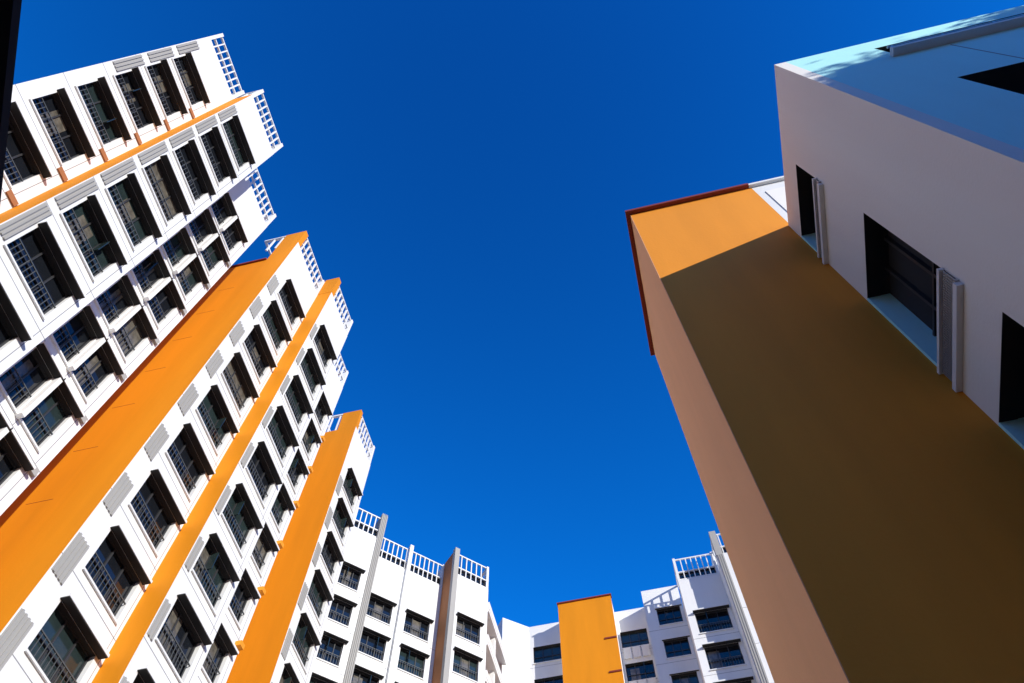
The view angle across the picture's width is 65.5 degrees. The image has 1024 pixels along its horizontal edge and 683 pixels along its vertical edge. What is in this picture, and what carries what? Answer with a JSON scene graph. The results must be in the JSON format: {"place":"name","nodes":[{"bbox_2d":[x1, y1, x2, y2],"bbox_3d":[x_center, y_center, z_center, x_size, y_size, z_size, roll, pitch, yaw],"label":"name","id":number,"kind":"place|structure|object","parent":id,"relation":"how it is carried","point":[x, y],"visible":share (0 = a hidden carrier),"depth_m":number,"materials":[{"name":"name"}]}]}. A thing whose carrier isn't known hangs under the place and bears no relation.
{"place":"outdoors","nodes":[
{"label":"outdoors","id":0,"kind":"place"},
{"bbox_2d":[0,33,282,515],"bbox_3d":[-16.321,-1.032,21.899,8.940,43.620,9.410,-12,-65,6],"label":"white apartment tower","id":1,"kind":"structure","parent":0,"point":[134,222],"depth_m":25.74,"materials":[{"name":"paint"}]},
{"bbox_2d":[0,56,245,484],"bbox_3d":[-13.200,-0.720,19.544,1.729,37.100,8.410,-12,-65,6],"label":"window frame parts","id":2,"kind":"structure","parent":1,"relation":"in","point":[38,286],"depth_m":25.66,"materials":[{"name":"black metal"}]},
{"bbox_2d":[0,231,352,682],"bbox_3d":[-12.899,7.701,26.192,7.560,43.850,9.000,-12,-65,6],"label":"orange gabled apartment block","id":3,"kind":"structure","parent":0,"point":[146,516],"depth_m":25.99,"materials":[{"name":"white paint"}]},
{"bbox_2d":[37,285,328,682],"bbox_3d":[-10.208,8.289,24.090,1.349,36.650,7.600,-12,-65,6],"label":"window frame parts","id":4,"kind":"structure","parent":3,"relation":"in","point":[66,622],"depth_m":26.76,"materials":[{"name":"black metal"}]},
{"bbox_2d":[226,410,374,682],"bbox_3d":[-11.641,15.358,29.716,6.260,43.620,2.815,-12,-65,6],"label":"orange gabled apartment block","id":5,"kind":"structure","parent":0,"point":[283,636],"depth_m":36.93,"materials":[{"name":"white paint"}]},
{"bbox_2d":[282,474,354,682],"bbox_3d":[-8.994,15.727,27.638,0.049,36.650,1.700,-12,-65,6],"label":"window frame parts","id":6,"kind":"structure","parent":5,"relation":"in","point":[319,592],"depth_m":36.86,"materials":[{"name":"black metal"}]},
{"bbox_2d":[13,0,1023,645],"label":"sky","id":7,"kind":"structure","parent":0,"point":[467,173],"materials":[{"name":"blue"}]},
{"bbox_2d":[497,531,773,682],"bbox_3d":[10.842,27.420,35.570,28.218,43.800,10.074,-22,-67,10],"label":"apartment block","id":8,"kind":"structure","parent":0,"point":[708,634],"depth_m":50.93,"materials":[{"name":"white paint"}]},
{"bbox_2d":[534,608,750,682],"bbox_3d":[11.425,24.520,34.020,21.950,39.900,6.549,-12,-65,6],"label":"window frame parts","id":9,"kind":"structure","parent":8,"relation":"in","point":[666,619],"depth_m":50.44,"materials":[{"name":"black metal"}]},
{"label":"ground","id":10,"kind":"structure","parent":0,"visible":0},
{"bbox_2d":[0,0,21,202],"bbox_3d":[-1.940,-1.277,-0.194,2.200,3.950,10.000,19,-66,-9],"label":"covered walkway","id":11,"kind":"structure","parent":10,"relation":"on","point":[10,11],"depth_m":2.10,"materials":[{"name":"black"}]},
{"bbox_2d":[309,508,488,682],"bbox_3d":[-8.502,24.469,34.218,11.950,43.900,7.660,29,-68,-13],"label":"diagonal apartment block","id":12,"kind":"structure","parent":10,"relation":"on","point":[391,618],"depth_m":46.90,"materials":[{"name":"white paint"}]},
{"bbox_2d":[310,566,478,682],"bbox_3d":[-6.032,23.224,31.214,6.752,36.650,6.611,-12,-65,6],"label":"window frame parts","id":13,"kind":"structure","parent":12,"relation":"in","point":[324,652],"depth_m":45.67,"materials":[{"name":"black metal"}]},
{"bbox_2d":[485,602,506,682],"bbox_3d":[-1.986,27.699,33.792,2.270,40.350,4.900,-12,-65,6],"label":"link corridor","id":14,"kind":"object","parent":10,"relation":"on","point":[496,656],"visible":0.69,"depth_m":50.31,"materials":[{"name":"white paint"}]},
{"bbox_2d":[625,176,1023,682],"bbox_3d":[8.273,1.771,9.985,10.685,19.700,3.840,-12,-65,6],"label":"orange stair tower","id":15,"kind":"structure","parent":10,"relation":"on","point":[858,461],"depth_m":9.39,"materials":[{"name":"paint"}]},
{"bbox_2d":[774,62,1023,425],"bbox_3d":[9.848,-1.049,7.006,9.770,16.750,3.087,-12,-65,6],"label":"wall","id":16,"kind":"structure","parent":10,"relation":"on","point":[947,197],"depth_m":9.59,"materials":[{"name":"white paint"}]},
{"bbox_2d":[796,13,1023,422],"bbox_3d":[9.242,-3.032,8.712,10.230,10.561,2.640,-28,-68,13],"label":"dark soffit parts","id":17,"kind":"object","parent":16,"relation":"attached to","point":[1011,398],"visible":0.61,"depth_m":10.68,"materials":[{"name":"black paint"}]},
{"bbox_2d":[818,180,955,329],"bbox_3d":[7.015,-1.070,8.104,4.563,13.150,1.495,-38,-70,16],"label":"dark interior parts","id":18,"kind":"object","parent":17,"relation":"attached to","point":[913,273],"visible":0.1,"depth_m":11.28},
{"bbox_2d":[884,236,937,336],"bbox_3d":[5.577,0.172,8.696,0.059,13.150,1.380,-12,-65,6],"label":"window frame parts","id":19,"kind":"structure","parent":17,"relation":"attached to","point":[932,303],"depth_m":10.85,"materials":[{"name":"black metal"}]},
{"bbox_2d":[812,15,1023,391],"bbox_3d":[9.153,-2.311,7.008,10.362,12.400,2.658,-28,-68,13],"label":"white paint parts","id":20,"kind":"object","parent":16,"relation":"attached to","point":[958,287],"visible":1,"depth_m":12.49,"materials":[{"name":"white paint"}]},
{"bbox_2d":[815,14,1023,380],"bbox_3d":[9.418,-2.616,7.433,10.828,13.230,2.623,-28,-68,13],"label":"window shutters","id":21,"kind":"object","parent":20,"relation":"on","point":[948,281],"visible":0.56,"depth_m":9.66,"materials":[{"name":"grey metal"}]},
{"bbox_2d":[787,5,1023,448],"bbox_3d":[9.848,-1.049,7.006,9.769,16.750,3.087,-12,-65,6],"label":"light blue paint parts","id":22,"kind":"object","parent":10,"relation":"on","point":[928,82],"visible":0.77,"depth_m":11.21,"materials":[{"name":"blue paint"}]},
{"bbox_2d":[951,44,1023,58],"bbox_3d":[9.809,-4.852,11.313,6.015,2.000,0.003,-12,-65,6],"label":"joint sealant parts","id":23,"kind":"object","parent":22,"relation":"attached to","point":[988,51],"visible":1,"depth_m":11.45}
]}

